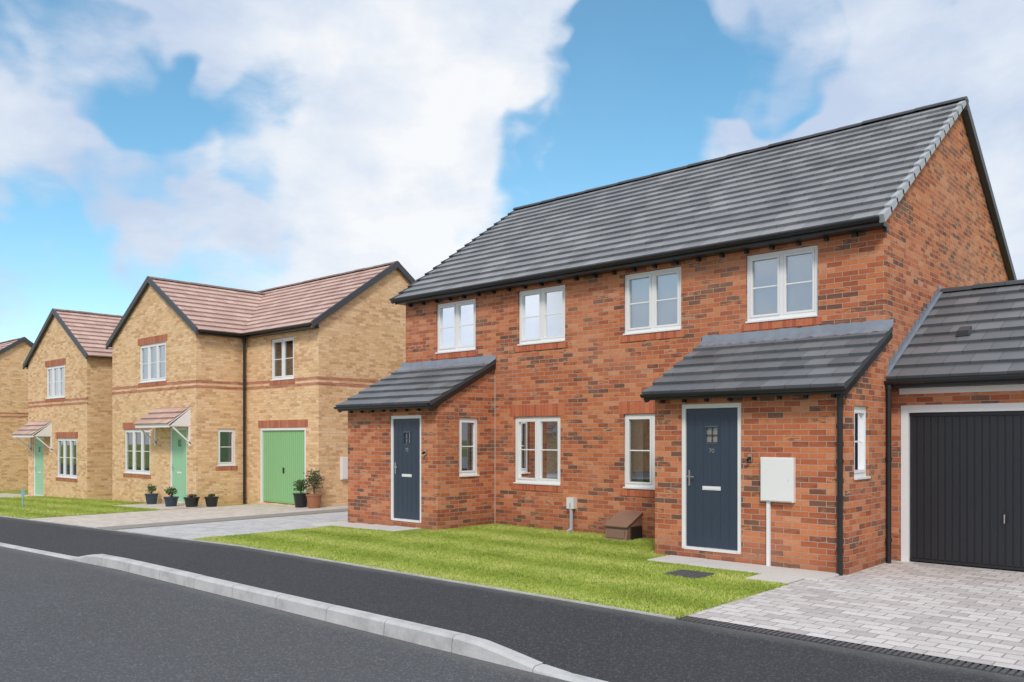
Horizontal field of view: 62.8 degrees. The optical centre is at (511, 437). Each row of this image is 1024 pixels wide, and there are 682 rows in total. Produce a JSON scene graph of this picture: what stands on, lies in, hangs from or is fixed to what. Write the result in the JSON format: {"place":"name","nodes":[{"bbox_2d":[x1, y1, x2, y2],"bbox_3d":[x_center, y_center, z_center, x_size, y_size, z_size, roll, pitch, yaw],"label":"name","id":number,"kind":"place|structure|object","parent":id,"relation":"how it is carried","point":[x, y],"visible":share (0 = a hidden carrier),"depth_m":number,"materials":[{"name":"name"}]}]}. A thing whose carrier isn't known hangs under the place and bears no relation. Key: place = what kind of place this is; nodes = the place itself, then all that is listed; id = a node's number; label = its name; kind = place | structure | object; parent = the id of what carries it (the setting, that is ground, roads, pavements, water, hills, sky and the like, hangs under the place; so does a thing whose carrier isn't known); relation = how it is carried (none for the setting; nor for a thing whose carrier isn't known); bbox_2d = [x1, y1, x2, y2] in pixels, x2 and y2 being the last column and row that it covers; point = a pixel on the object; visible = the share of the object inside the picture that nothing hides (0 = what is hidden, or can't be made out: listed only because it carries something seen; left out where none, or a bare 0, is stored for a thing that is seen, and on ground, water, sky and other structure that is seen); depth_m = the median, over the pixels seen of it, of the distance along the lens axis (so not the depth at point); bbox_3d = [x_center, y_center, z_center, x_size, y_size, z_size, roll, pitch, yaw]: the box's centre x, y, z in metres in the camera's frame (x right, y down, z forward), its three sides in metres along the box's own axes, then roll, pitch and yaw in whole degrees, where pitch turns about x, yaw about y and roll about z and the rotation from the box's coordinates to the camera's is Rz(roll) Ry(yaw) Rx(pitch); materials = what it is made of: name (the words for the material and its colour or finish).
{"place":"outdoors","nodes":[
{"label":"outdoors","id":0,"kind":"place"},
{"bbox_2d":[0,493,32,497],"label":"driveway","id":1,"kind":"structure","parent":0,"point":[7,494],"depth_m":31.86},
{"bbox_2d":[0,493,197,518],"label":"lawn","id":2,"kind":"structure","parent":0,"point":[68,509],"depth_m":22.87,"materials":[{"name":"green plant"}]},
{"bbox_2d":[21,489,24,507],"bbox_3d":[-14.055,1.761,24.095,0.240,0.520,0.035,0,0,42],"label":"garden marker sign","id":3,"kind":"object","parent":2,"relation":"on","point":[22,492],"visible":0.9,"depth_m":24.08,"materials":[{"name":"blue plastic"}]},
{"bbox_2d":[112,503,205,509],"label":"driveway","id":4,"kind":"structure","parent":0,"point":[161,506],"depth_m":23.61,"materials":[{"name":"grey concrete"}]},
{"bbox_2d":[145,484,158,503],"bbox_3d":[-10.655,1.674,24.791,0.387,0.604,0.387,0,0,42],"label":"potted plant","id":5,"kind":"object","parent":4,"relation":"on","point":[151,497],"visible":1,"depth_m":24.70,"materials":[{"name":"green plant"}]},
{"bbox_2d":[163,487,178,506],"bbox_3d":[-9.567,1.651,23.530,0.415,0.578,0.418,0,0,42],"label":"potted plant","id":6,"kind":"object","parent":4,"relation":"on","point":[171,500],"visible":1,"depth_m":23.43,"materials":[{"name":"green plant"}]},
{"bbox_2d":[183,494,199,506],"bbox_3d":[-8.840,1.737,23.145,0.430,0.370,0.430,0,0,42],"label":"potted plant","id":7,"kind":"object","parent":4,"relation":"on","point":[191,500],"visible":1,"depth_m":23.01,"materials":[{"name":"green plant"}]},
{"bbox_2d":[204,493,218,506],"bbox_3d":[-8.312,1.730,23.206,0.387,0.368,0.387,0,0,42],"label":"potted plant","id":8,"kind":"object","parent":4,"relation":"on","point":[211,500],"visible":1,"depth_m":23.09,"materials":[{"name":"green plant"}]},
{"bbox_2d":[32,504,342,526],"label":"driveway","id":9,"kind":"structure","parent":0,"point":[126,518],"depth_m":20.21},
{"bbox_2d":[292,479,308,507],"bbox_3d":[-5.628,1.474,22.323,0.481,0.767,0.436,0,0,42],"label":"potted plant","id":10,"kind":"object","parent":9,"relation":"on","point":[300,499],"visible":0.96,"depth_m":22.18,"materials":[{"name":"green plant"}]},
{"bbox_2d":[304,468,324,507],"bbox_3d":[-5.173,1.316,21.920,0.531,1.056,0.525,0,0,1],"label":"potted plant","id":11,"kind":"object","parent":9,"relation":"on","point":[314,500],"visible":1,"depth_m":21.81,"materials":[{"name":"green plant"}]},
{"bbox_2d":[120,511,347,538],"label":"driveway","id":12,"kind":"structure","parent":0,"point":[221,528],"depth_m":16.69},
{"bbox_2d":[0,546,569,681],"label":"road","id":13,"kind":"structure","parent":0,"point":[64,620],"depth_m":7.63,"materials":[{"name":"grey asphalt"}]},
{"bbox_2d":[327,505,347,507],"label":"side passage paving","id":14,"kind":"structure","parent":0,"point":[343,506],"depth_m":22.41,"materials":[{"name":"grey concrete"}]},
{"bbox_2d":[311,521,420,531],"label":"slab path","id":15,"kind":"structure","parent":0,"point":[371,526],"depth_m":16.08,"materials":[{"name":"grey concrete"}]},
{"bbox_2d":[192,523,798,617],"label":"lawn","id":16,"kind":"structure","parent":0,"point":[498,586],"depth_m":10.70,"materials":[{"name":"green plant"}]},
{"bbox_2d":[565,497,576,531],"bbox_3d":[1.035,1.404,15.040,0.160,0.648,0.208,0,0,42],"label":"water pipe box","id":17,"kind":"object","parent":16,"relation":"on","point":[571,503],"visible":0.87,"depth_m":15.05,"materials":[{"name":"white plastic"}]},
{"bbox_2d":[603,510,642,540],"bbox_3d":[1.872,1.488,14.080,0.490,0.463,0.488,0,0,42],"label":"gas meter box","id":18,"kind":"object","parent":16,"relation":"on","point":[622,525],"visible":0.83,"depth_m":13.96,"materials":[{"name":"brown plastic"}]},
{"bbox_2d":[663,569,714,578],"bbox_3d":[2.193,1.696,10.393,0.480,0.027,0.460,0,0,42],"label":"manhole cover","id":19,"kind":"object","parent":16,"relation":"on","point":[689,573],"visible":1,"depth_m":10.36,"materials":[{"name":"metal"}]},
{"bbox_2d":[647,555,838,584],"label":"slab path","id":20,"kind":"structure","parent":16,"relation":"on","point":[785,575],"depth_m":10.70,"materials":[{"name":"grey concrete"}]},
{"bbox_2d":[0,516,1023,681],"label":"footpath","id":21,"kind":"structure","parent":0,"point":[605,644],"depth_m":7.77,"materials":[{"name":"black asphalt"}]},
{"bbox_2d":[0,490,1023,671],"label":"ground","id":22,"kind":"structure","parent":0,"point":[16,491],"depth_m":17.57,"materials":[{"name":"grey concrete"}]},
{"bbox_2d":[0,341,31,490],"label":"walls","id":23,"kind":"structure","parent":22,"relation":"on","point":[13,399],"depth_m":38.02,"materials":[{"name":"brick"}]},
{"bbox_2d":[0,340,16,349],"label":"roof front","id":24,"kind":"structure","parent":23,"relation":"attached to","point":[3,345],"depth_m":38.85,"materials":[{"name":"tile"}]},
{"bbox_2d":[0,337,22,343],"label":"ridge","id":25,"kind":"structure","parent":24,"relation":"on","point":[11,340],"depth_m":39.21,"materials":[{"name":"tile"}]},
{"bbox_2d":[0,412,27,417],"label":"brick bands and headers","id":26,"kind":"object","parent":23,"relation":"attached to","point":[13,413],"visible":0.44,"depth_m":38.03,"materials":[{"name":"red brick"}]},
{"bbox_2d":[0,337,33,353],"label":"bargeboards and soffits","id":27,"kind":"object","parent":23,"relation":"on","point":[17,342],"visible":0.36,"depth_m":38.01,"materials":[{"name":"black plastic"}]},
{"bbox_2d":[28,316,111,499],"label":"walls","id":28,"kind":"structure","parent":22,"relation":"on","point":[90,422],"depth_m":28.78,"materials":[{"name":"brick"}]},
{"bbox_2d":[12,423,51,451],"bbox_3d":[-17.610,-0.005,30.762,2.165,1.070,0.635,0,0,42],"label":"door canopy frame","id":29,"kind":"object","parent":28,"relation":"attached to","point":[46,431],"visible":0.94,"depth_m":30.18,"materials":[{"name":"white wood"}]},
{"bbox_2d":[11,421,51,435],"bbox_3d":[-17.625,-0.330,30.749,2.170,0.527,0.709,0,0,42],"label":"door canopy roof","id":30,"kind":"structure","parent":29,"relation":"on","point":[32,428],"depth_m":30.62,"materials":[{"name":"brown tile"}]},
{"bbox_2d":[34,438,43,495],"bbox_3d":[-17.602,1.097,31.250,1.044,2.170,0.114,0,0,42],"label":"front door","id":31,"kind":"structure","parent":28,"relation":"attached to","point":[38,468],"depth_m":31.31,"materials":[{"name":"green plastic"}]},
{"bbox_2d":[26,315,53,366],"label":"wing roof","id":32,"kind":"structure","parent":28,"relation":"on","point":[39,341],"depth_m":31.11,"materials":[{"name":"plastic"}]},
{"bbox_2d":[45,365,64,398],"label":"window","id":33,"kind":"structure","parent":28,"relation":"attached to","point":[55,381],"depth_m":30.19,"materials":[{"name":"white plastic"}]},
{"bbox_2d":[23,308,87,368],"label":"bargeboards and soffits","id":34,"kind":"object","parent":28,"relation":"on","point":[66,329],"visible":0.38,"depth_m":29.88,"materials":[{"name":"black plastic"}]},
{"bbox_2d":[28,358,87,481],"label":"brick bands and headers","id":35,"kind":"object","parent":28,"relation":"attached to","point":[62,361],"visible":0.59,"depth_m":29.68,"materials":[{"name":"red brick"}]},
{"bbox_2d":[60,441,69,468],"bbox_3d":[-17.655,0.560,32.500,0.428,1.294,0.804,0,0,42],"label":"window pane","id":36,"kind":"structure","parent":28,"relation":"attached to","point":[61,454],"depth_m":32.46,"materials":[{"name":"glass"}]},
{"bbox_2d":[56,438,76,478],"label":"window","id":37,"kind":"structure","parent":28,"relation":"attached to","point":[65,474],"depth_m":29.60,"materials":[{"name":"white plastic"}]},
{"bbox_2d":[55,310,121,358],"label":"wing roof","id":38,"kind":"structure","parent":28,"relation":"attached to","point":[92,333],"depth_m":29.68,"materials":[{"name":"tile"}]},
{"bbox_2d":[53,308,121,316],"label":"wing ridge","id":39,"kind":"structure","parent":38,"relation":"on","point":[88,312],"depth_m":30.79,"materials":[{"name":"tile"}]},
{"bbox_2d":[96,508,347,529],"bbox_3d":[-3.684,1.810,21.498,0.850,0.019,13.110,0,0,42],"label":"gravel strip","id":40,"kind":"object","parent":22,"relation":"on","point":[215,519],"visible":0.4,"depth_m":18.45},
{"bbox_2d":[112,268,410,506],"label":"walls","id":41,"kind":"structure","parent":22,"relation":"on","point":[362,335],"depth_m":24.05,"materials":[{"name":"brick"}]},
{"bbox_2d":[109,283,148,346],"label":"wing roof","id":42,"kind":"structure","parent":41,"relation":"attached to","point":[128,316],"depth_m":26.54,"materials":[{"name":"plastic"}]},
{"bbox_2d":[123,429,149,474],"bbox_3d":[-11.492,0.435,26.436,2.544,2.064,0.728,0,0,42],"label":"window","id":43,"kind":"structure","parent":41,"relation":"attached to","point":[145,454],"depth_m":26.43,"materials":[{"name":"white plastic"}]},
{"bbox_2d":[139,342,165,382],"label":"window","id":44,"kind":"structure","parent":41,"relation":"attached to","point":[152,362],"depth_m":25.56,"materials":[{"name":"white plastic"}]},
{"bbox_2d":[135,408,190,445],"bbox_3d":[-10.147,-0.285,24.328,2.165,1.070,0.635,0,0,42],"label":"door canopy frame","id":45,"kind":"object","parent":41,"relation":"attached to","point":[184,420],"visible":0.94,"depth_m":23.79,"materials":[{"name":"white wood"}]},
{"bbox_2d":[133,407,190,425],"bbox_3d":[-10.162,-0.610,24.316,2.170,0.527,0.708,0,0,42],"label":"door canopy roof","id":46,"kind":"structure","parent":45,"relation":"on","point":[162,416],"depth_m":24.19,"materials":[{"name":"tile"}]},
{"bbox_2d":[170,428,186,502],"bbox_3d":[-9.665,0.817,24.386,1.044,2.170,0.114,0,0,42],"label":"front door","id":47,"kind":"structure","parent":41,"relation":"attached to","point":[178,462],"depth_m":24.40,"materials":[{"name":"green plastic"}]},
{"bbox_2d":[152,279,263,335],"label":"wing roof","id":48,"kind":"structure","parent":41,"relation":"attached to","point":[214,309],"depth_m":25.45,"materials":[{"name":"tile"}]},
{"bbox_2d":[148,276,266,294],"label":"wing ridge","id":49,"kind":"structure","parent":48,"relation":"on","point":[177,281],"depth_m":26.75,"materials":[{"name":"tile"}]},
{"bbox_2d":[198,330,240,335],"bbox_3d":[-8.301,-2.977,23.918,0.100,0.054,1.350,0,0,42],"label":"wing gutter","id":50,"kind":"object","parent":48,"relation":"attached to","point":[217,332],"visible":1,"depth_m":23.85,"materials":[{"name":"black plastic"}]},
{"bbox_2d":[218,429,235,465],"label":"side window","id":51,"kind":"structure","parent":41,"relation":"attached to","point":[226,447],"depth_m":24.62,"materials":[{"name":"white plastic"}]},
{"bbox_2d":[243,338,245,503],"bbox_3d":[-7.857,-0.485,24.616,0.103,4.870,0.103,0,0,42],"label":"downpipe","id":52,"kind":"object","parent":41,"relation":"attached to","point":[244,420],"visible":0.98,"depth_m":24.58,"materials":[{"name":"black plastic"}]},
{"bbox_2d":[112,334,380,478],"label":"brick bands and headers","id":53,"kind":"object","parent":41,"relation":"attached to","point":[262,423],"visible":0.89,"depth_m":24.09,"materials":[{"name":"red brick"}]},
{"bbox_2d":[106,261,415,348],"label":"bargeboards and soffits","id":54,"kind":"object","parent":41,"relation":"attached to","point":[320,317],"visible":0.88,"depth_m":23.92,"materials":[{"name":"black plastic"}]},
{"bbox_2d":[270,337,293,380],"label":"window","id":55,"kind":"structure","parent":41,"relation":"attached to","point":[287,358],"depth_m":23.81,"materials":[{"name":"white plastic"}]},
{"bbox_2d":[260,427,305,503],"bbox_3d":[-6.398,0.801,23.515,2.294,2.137,0.090,0,0,42],"label":"garage door","id":56,"kind":"structure","parent":41,"relation":"attached to","point":[282,459],"depth_m":23.59,"materials":[{"name":"green plastic"}]},
{"bbox_2d":[242,265,389,335],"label":"roof front","id":57,"kind":"structure","parent":41,"relation":"attached to","point":[304,303],"depth_m":24.67,"materials":[{"name":"tile"}]},
{"bbox_2d":[241,323,310,335],"bbox_3d":[-6.583,-2.977,23.230,3.530,0.054,0.100,0,0,42],"label":"gutter","id":58,"kind":"object","parent":57,"relation":"attached to","point":[280,328],"visible":1,"depth_m":23.07,"materials":[{"name":"black plastic"}]},
{"bbox_2d":[256,261,399,291],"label":"ridge","id":59,"kind":"structure","parent":57,"relation":"on","point":[348,272],"depth_m":26.32,"materials":[{"name":"tile"}]},
{"bbox_2d":[340,457,347,479],"bbox_3d":[-4.489,0.840,22.943,0.093,0.620,0.450,0,0,42],"label":"gas meter box","id":60,"kind":"object","parent":41,"relation":"attached to","point":[343,468],"visible":0.48,"depth_m":22.80,"materials":[{"name":"white plastic"}]},
{"bbox_2d":[0,542,607,681],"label":"kerb","id":61,"kind":"structure","parent":22,"relation":"on","point":[464,644],"depth_m":8.26,"materials":[{"name":"concrete"}]},
{"bbox_2d":[1,516,675,618],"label":"path edging","id":62,"kind":"object","parent":22,"relation":"on","point":[594,604],"visible":0.36,"depth_m":10.37,"materials":[{"name":"concrete"}]},
{"bbox_2d":[348,370,493,529],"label":"porch walls","id":63,"kind":"structure","parent":22,"relation":"on","point":[451,498],"depth_m":16.18,"materials":[{"name":"red brick"}]},
{"bbox_2d":[391,415,420,522],"bbox_3d":[-2.001,0.592,15.987,0.904,2.020,0.114,0,0,42],"label":"porch front door","id":64,"kind":"structure","parent":63,"relation":"attached to","point":[405,480],"depth_m":16.00,"materials":[{"name":"blue plastic"}]},
{"bbox_2d":[335,361,495,406],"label":"porch roof","id":65,"kind":"structure","parent":63,"relation":"on","point":[431,386],"depth_m":16.46,"materials":[{"name":"grey tile"}]},
{"bbox_2d":[334,403,429,408],"bbox_3d":[-2.539,-0.590,16.050,2.810,0.049,0.090,0,0,42],"label":"porch gutter","id":66,"kind":"object","parent":65,"relation":"attached to","point":[387,406],"visible":1,"depth_m":15.92,"materials":[{"name":"black plastic"}]},
{"bbox_2d":[396,355,495,370],"bbox_3d":[-1.425,-1.520,17.269,2.840,0.206,0.206,0,0,42],"label":"porch lead flashing","id":67,"kind":"object","parent":65,"relation":"on","point":[450,362],"visible":1,"depth_m":17.25,"materials":[{"name":"grey metal"}]},
{"bbox_2d":[337,363,495,412],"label":"porch fascia","id":68,"kind":"structure","parent":63,"relation":"attached to","point":[459,389],"depth_m":15.86,"materials":[{"name":"black plastic"}]},
{"bbox_2d":[459,418,478,476],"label":"porch side window","id":69,"kind":"structure","parent":63,"relation":"attached to","point":[464,471],"depth_m":16.11,"materials":[{"name":"white plastic"}]},
{"bbox_2d":[406,113,1008,538],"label":"walls","id":70,"kind":"structure","parent":22,"relation":"on","point":[940,233],"depth_m":14.51,"materials":[{"name":"red brick"}]},
{"bbox_2d":[435,299,475,353],"bbox_3d":[-1.125,-2.266,17.213,1.162,1.042,0.158,0,0,42],"label":"window","id":71,"kind":"structure","parent":70,"relation":"attached to","point":[457,326],"depth_m":17.18,"materials":[{"name":"white plastic"}]},
{"bbox_2d":[513,416,559,485],"bbox_3d":[0.688,0.235,15.952,1.834,1.944,0.728,0,0,42],"label":"window","id":72,"kind":"structure","parent":70,"relation":"attached to","point":[537,450],"depth_m":15.93,"materials":[{"name":"white plastic"}]},
{"bbox_2d":[517,285,564,345],"bbox_3d":[0.574,-2.266,15.671,1.152,1.042,0.158,0,0,42],"label":"window","id":73,"kind":"structure","parent":70,"relation":"attached to","point":[541,315],"depth_m":15.65,"materials":[{"name":"white plastic"}]},
{"bbox_2d":[434,316,821,496],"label":"brick sills and headers","id":74,"kind":"structure","parent":70,"relation":"attached to","point":[634,407],"depth_m":14.37,"materials":[{"name":"red brick"}]},
{"bbox_2d":[623,414,654,489],"bbox_3d":[2.565,0.225,14.249,1.844,1.944,0.728,0,0,42],"label":"window","id":75,"kind":"structure","parent":70,"relation":"attached to","point":[639,451],"depth_m":14.39,"materials":[{"name":"white plastic"}]},
{"bbox_2d":[623,267,680,335],"bbox_3d":[2.366,-2.266,14.044,1.132,1.042,0.158,0,0,42],"label":"window","id":76,"kind":"structure","parent":70,"relation":"attached to","point":[652,301],"depth_m":14.05,"materials":[{"name":"white plastic"}]},
{"bbox_2d":[390,99,966,303],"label":"roof front slope","id":77,"kind":"structure","parent":70,"relation":"on","point":[874,169],"depth_m":14.90,"materials":[{"name":"grey tile"}]},
{"bbox_2d":[392,216,879,301],"bbox_3d":[1.194,-2.932,14.634,10.100,0.054,0.100,0,0,42],"label":"gutter","id":78,"kind":"object","parent":77,"relation":"attached to","point":[785,234],"visible":1,"depth_m":13.47,"materials":[{"name":"black plastic"}]},
{"bbox_2d":[513,96,968,209],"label":"ridge tiles","id":79,"kind":"object","parent":77,"relation":"on","point":[918,109],"visible":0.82,"depth_m":16.55,"materials":[{"name":"grey tile"}]},
{"bbox_2d":[395,99,1016,306],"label":"fascia and soffit","id":80,"kind":"structure","parent":70,"relation":"attached to","point":[824,235],"depth_m":14.53,"materials":[{"name":"black plastic"}]},
{"bbox_2d":[745,245,817,323],"bbox_3d":[4.036,-2.266,12.529,1.122,1.042,0.158,0,0,42],"label":"window","id":81,"kind":"structure","parent":70,"relation":"attached to","point":[782,285],"depth_m":12.53,"materials":[{"name":"white plastic"}]},
{"bbox_2d":[655,344,887,574],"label":"porch walls","id":82,"kind":"structure","parent":22,"relation":"on","point":[801,430],"depth_m":10.95,"materials":[{"name":"red brick"}]},
{"bbox_2d":[682,403,740,553],"bbox_3d":[2.776,0.557,11.653,0.924,2.050,0.114,0,0,42],"label":"porch front door","id":83,"kind":"structure","parent":82,"relation":"attached to","point":[711,501],"depth_m":11.65,"materials":[{"name":"blue plastic"}]},
{"bbox_2d":[746,455,752,460],"bbox_3d":[3.161,0.275,11.170,0.050,0.090,0.106,0,0,42],"label":"porch lamp","id":84,"kind":"object","parent":82,"relation":"attached to","point":[750,458],"visible":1,"depth_m":11.16,"materials":[{"name":"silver metal"}]},
{"bbox_2d":[641,327,892,393],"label":"porch roof","id":85,"kind":"structure","parent":82,"relation":"on","point":[827,361],"depth_m":11.49,"materials":[{"name":"grey tile"}]},
{"bbox_2d":[640,386,843,397],"bbox_3d":[2.930,-0.590,11.087,2.880,0.049,0.090,0,0,42],"label":"porch gutter","id":86,"kind":"object","parent":85,"relation":"attached to","point":[816,389],"visible":1,"depth_m":10.93,"materials":[{"name":"black plastic"}]},
{"bbox_2d":[696,319,893,346],"bbox_3d":[4.044,-1.520,12.306,2.910,0.206,0.206,0,0,42],"label":"porch lead flashing","id":87,"kind":"object","parent":85,"relation":"on","point":[827,329],"visible":1,"depth_m":12.23,"materials":[{"name":"grey metal"}]},
{"bbox_2d":[644,332,891,402],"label":"porch fascia","id":88,"kind":"structure","parent":82,"relation":"attached to","point":[850,386],"depth_m":10.90,"materials":[{"name":"black plastic"}]},
{"bbox_2d":[760,457,795,565],"bbox_3d":[3.455,0.985,10.914,0.450,1.450,0.088,0,0,42],"label":"electricity meter box","id":89,"kind":"object","parent":82,"relation":"attached to","point":[777,479],"visible":0.91,"depth_m":10.90,"materials":[{"name":"white plastic"}]},
{"bbox_2d":[836,394,843,575],"bbox_3d":[4.056,0.560,10.370,0.091,2.320,0.091,0,0,42],"label":"porch downpipe","id":90,"kind":"object","parent":82,"relation":"attached to","point":[839,462],"visible":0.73,"depth_m":10.34,"materials":[{"name":"black plastic"}]},
{"bbox_2d":[854,406,870,479],"bbox_3d":[4.339,0.055,10.862,0.428,1.144,0.754,0,0,42],"label":"porch side window","id":91,"kind":"structure","parent":82,"relation":"attached to","point":[859,442],"depth_m":10.85,"materials":[{"name":"white plastic"}]},
{"bbox_2d":[676,616,1023,677],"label":"drain channel","id":92,"kind":"object","parent":22,"relation":"on","point":[953,662],"visible":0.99,"depth_m":6.82,"materials":[{"name":"metal"}]},
{"bbox_2d":[884,279,1023,570],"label":"garage","id":93,"kind":"structure","parent":22,"relation":"on","point":[957,481],"depth_m":11.21,"materials":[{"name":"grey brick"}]},
{"bbox_2d":[885,385,891,562],"bbox_3d":[5.111,0.485,11.377,0.091,2.470,0.091,0,0,42],"label":"corner downpipe","id":94,"kind":"object","parent":93,"relation":"attached to","point":[888,460],"visible":0.96,"depth_m":11.35,"materials":[{"name":"black plastic"}]},
{"bbox_2d":[910,561,1023,572],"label":"driveway strip","id":95,"kind":"object","parent":22,"relation":"on","point":[968,566],"visible":0.5,"depth_m":11.09,"materials":[{"name":"grey concrete"}]},
{"bbox_2d":[0,0,1023,342],"label":"sky","id":96,"kind":"structure","parent":0,"point":[252,145],"materials":[{"name":"blue"}]},
{"bbox_2d":[687,560,1023,669],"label":"driveway","id":97,"kind":"structure","parent":0,"point":[975,615],"depth_m":8.21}
]}

